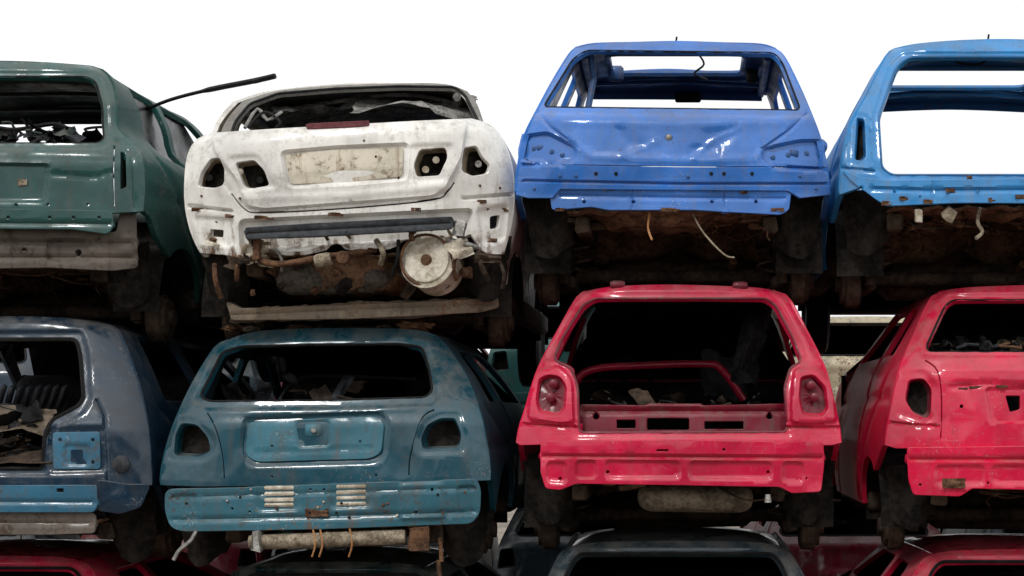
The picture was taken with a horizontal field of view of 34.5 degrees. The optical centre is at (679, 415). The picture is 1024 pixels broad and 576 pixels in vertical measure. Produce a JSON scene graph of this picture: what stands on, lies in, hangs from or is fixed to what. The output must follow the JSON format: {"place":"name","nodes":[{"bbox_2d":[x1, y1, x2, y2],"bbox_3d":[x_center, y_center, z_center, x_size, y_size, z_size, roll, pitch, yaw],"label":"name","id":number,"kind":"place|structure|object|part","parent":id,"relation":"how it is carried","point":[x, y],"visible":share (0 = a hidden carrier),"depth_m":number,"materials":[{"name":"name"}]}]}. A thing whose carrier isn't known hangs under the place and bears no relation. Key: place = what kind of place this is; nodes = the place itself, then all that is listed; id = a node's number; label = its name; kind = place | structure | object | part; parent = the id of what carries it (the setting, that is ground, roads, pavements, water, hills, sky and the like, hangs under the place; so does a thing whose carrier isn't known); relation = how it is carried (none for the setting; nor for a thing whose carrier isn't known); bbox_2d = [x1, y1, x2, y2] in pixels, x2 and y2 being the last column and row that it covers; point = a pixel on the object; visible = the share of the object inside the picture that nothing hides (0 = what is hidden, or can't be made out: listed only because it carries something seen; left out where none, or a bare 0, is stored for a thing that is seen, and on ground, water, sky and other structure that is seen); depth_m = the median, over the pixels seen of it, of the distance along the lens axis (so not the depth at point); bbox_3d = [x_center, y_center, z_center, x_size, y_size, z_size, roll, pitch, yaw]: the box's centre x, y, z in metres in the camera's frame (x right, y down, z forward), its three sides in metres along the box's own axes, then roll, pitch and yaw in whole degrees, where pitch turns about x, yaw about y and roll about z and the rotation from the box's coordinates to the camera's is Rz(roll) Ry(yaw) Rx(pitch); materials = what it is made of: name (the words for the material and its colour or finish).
{"place":"outdoors","nodes":[
{"label":"outdoors","id":0,"kind":"place"},
{"bbox_2d":[0,0,1023,352],"label":"sky","id":1,"kind":"structure","parent":0,"point":[506,54],"materials":[{"name":"white"}]},
{"bbox_2d":[497,508,739,543],"bbox_3d":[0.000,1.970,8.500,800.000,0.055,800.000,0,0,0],"label":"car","id":2,"kind":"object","parent":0,"point":[501,528],"depth_m":29.05,"materials":[{"name":"metal"}]},
{"bbox_2d":[0,535,81,539],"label":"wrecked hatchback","id":3,"kind":"object","parent":2,"relation":"on","point":[4,537],"visible":0.05,"depth_m":13.70,"materials":[{"name":"paint"}]},
{"bbox_2d":[0,345,33,402],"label":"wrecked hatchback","id":4,"kind":"object","parent":3,"relation":"on","point":[22,357],"visible":0.03,"depth_m":13.48,"materials":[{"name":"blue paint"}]},
{"bbox_2d":[0,539,230,575],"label":"wrecked hatchback","id":5,"kind":"object","parent":2,"relation":"on","point":[63,557],"visible":0.87,"depth_m":9.31,"materials":[{"name":"red paint"}]},
{"bbox_2d":[0,316,253,562],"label":"wrecked estate car","id":6,"kind":"object","parent":5,"relation":"on","point":[88,415],"visible":0.8,"depth_m":8.70,"materials":[{"name":"blue paint"}]},
{"bbox_2d":[0,61,287,381],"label":"wrecked estate car","id":7,"kind":"object","parent":6,"relation":"on","point":[132,257],"visible":0.79,"depth_m":8.79,"materials":[{"name":"green paint"}]},
{"bbox_2d":[80,530,281,574],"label":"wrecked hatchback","id":8,"kind":"object","parent":2,"relation":"on","point":[233,558],"visible":0.06,"depth_m":13.45,"materials":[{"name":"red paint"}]},
{"bbox_2d":[222,358,274,399],"bbox_3d":[-4.353,-0.029,15.234,1.704,1.554,3.735,0,0,-2],"label":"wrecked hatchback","id":9,"kind":"object","parent":8,"relation":"on","point":[251,376],"visible":0.02,"depth_m":13.56,"materials":[{"name":"paint"}]},
{"bbox_2d":[195,343,234,358],"bbox_3d":[-4.160,-1.029,15.234,1.698,1.554,3.735,0,0,-2],"label":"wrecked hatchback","id":10,"kind":"object","parent":9,"relation":"on","point":[204,353],"depth_m":14.49,"materials":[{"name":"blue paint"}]},
{"bbox_2d":[231,545,500,575],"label":"wrecked hatchback","id":11,"kind":"object","parent":2,"relation":"on","point":[394,560],"visible":0.82,"depth_m":8.97,"materials":[{"name":"green paint"}]},
{"bbox_2d":[160,319,525,575],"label":"wrecked hatchback","id":12,"kind":"object","parent":11,"relation":"on","point":[378,435],"visible":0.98,"depth_m":8.56,"materials":[{"name":"teal paint"}]},
{"bbox_2d":[184,83,547,386],"bbox_3d":[-1.800,-1.114,10.670,1.843,1.792,4.466,0,0,0],"label":"wrecked saloon car","id":13,"kind":"object","parent":12,"relation":"on","point":[345,205],"visible":0.94,"depth_m":8.62,"materials":[{"name":"white paint"}]},
{"bbox_3d":[-1.859,-1.714,9.392,1.512,0.508,0.556,0,0,0],"label":"rear window frame","id":14,"kind":"part","parent":13,"relation":"part of","materials":[{"name":"white metal"}]},
{"bbox_2d":[271,530,498,567],"bbox_3d":[-2.638,1.401,15.235,1.708,1.554,3.735,0,0,-1],"label":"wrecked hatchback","id":15,"kind":"object","parent":2,"relation":"on","point":[488,557],"visible":0.02,"depth_m":15.20,"materials":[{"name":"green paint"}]},
{"bbox_2d":[275,349,488,399],"bbox_3d":[-2.498,-0.029,15.234,1.701,1.554,3.735,0,0,2],"label":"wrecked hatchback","id":16,"kind":"object","parent":15,"relation":"on","point":[484,353],"visible":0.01,"depth_m":15.24,"materials":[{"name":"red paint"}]},
{"bbox_2d":[493,505,612,575],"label":"wrecked hatchback","id":17,"kind":"object","parent":2,"relation":"on","point":[521,551],"visible":0.24,"depth_m":13.48,"materials":[{"name":"paint"}]},
{"bbox_2d":[485,302,601,407],"bbox_3d":[-0.856,-0.229,15.234,1.700,1.554,3.735,0,0,-2],"label":"wrecked hatchback","id":18,"kind":"object","parent":17,"relation":"on","point":[503,363],"visible":0.11,"depth_m":13.46,"materials":[{"name":"green paint"}]},
{"bbox_2d":[548,527,803,575],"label":"wrecked hatchback","id":19,"kind":"object","parent":2,"relation":"on","point":[682,551],"visible":0.95,"depth_m":9.17,"materials":[{"name":"paint"}]},
{"bbox_2d":[516,281,841,549],"bbox_3d":[-0.008,0.007,10.334,1.782,1.498,3.738,0,0,0],"label":"wrecked hatchback","id":20,"kind":"object","parent":19,"relation":"on","point":[665,405],"visible":1,"depth_m":8.79,"materials":[{"name":"red paint"}]},
{"bbox_2d":[514,37,830,351],"bbox_3d":[-0.040,-1.272,10.349,1.730,1.640,3.707,0,0,0],"label":"wrecked hatchback","id":21,"kind":"object","parent":20,"relation":"on","point":[724,202],"visible":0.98,"depth_m":8.75,"materials":[{"name":"blue paint"}]},
{"bbox_2d":[739,500,939,575],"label":"wrecked hatchback","id":22,"kind":"object","parent":2,"relation":"on","point":[850,540],"visible":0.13,"depth_m":13.46,"materials":[{"name":"red paint"}]},
{"bbox_2d":[783,316,904,402],"bbox_3d":[1.554,-0.089,15.234,1.704,1.554,3.735,0,0,2],"label":"wrecked hatchback","id":23,"kind":"object","parent":22,"relation":"on","point":[852,339],"visible":0.05,"depth_m":13.76,"materials":[{"name":"beige paint"}]},
{"bbox_2d":[836,533,1023,575],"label":"wrecked hatchback","id":24,"kind":"object","parent":2,"relation":"on","point":[979,554],"visible":0.98,"depth_m":9.36,"materials":[{"name":"paint"}]},
{"bbox_2d":[832,285,1023,549],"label":"wrecked hatchback","id":25,"kind":"object","parent":24,"relation":"on","point":[929,403],"visible":0.98,"depth_m":8.78,"materials":[{"name":"paint"}]},
{"bbox_2d":[798,34,1023,353],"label":"wrecked hatchback","id":26,"kind":"object","parent":25,"relation":"on","point":[893,244],"visible":0.83,"depth_m":9.09,"materials":[{"name":"blue paint"}]},
{"bbox_2d":[938,529,1023,533],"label":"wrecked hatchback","id":27,"kind":"object","parent":2,"relation":"on","point":[948,531],"visible":0.06,"depth_m":14.92,"materials":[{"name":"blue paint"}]}
]}

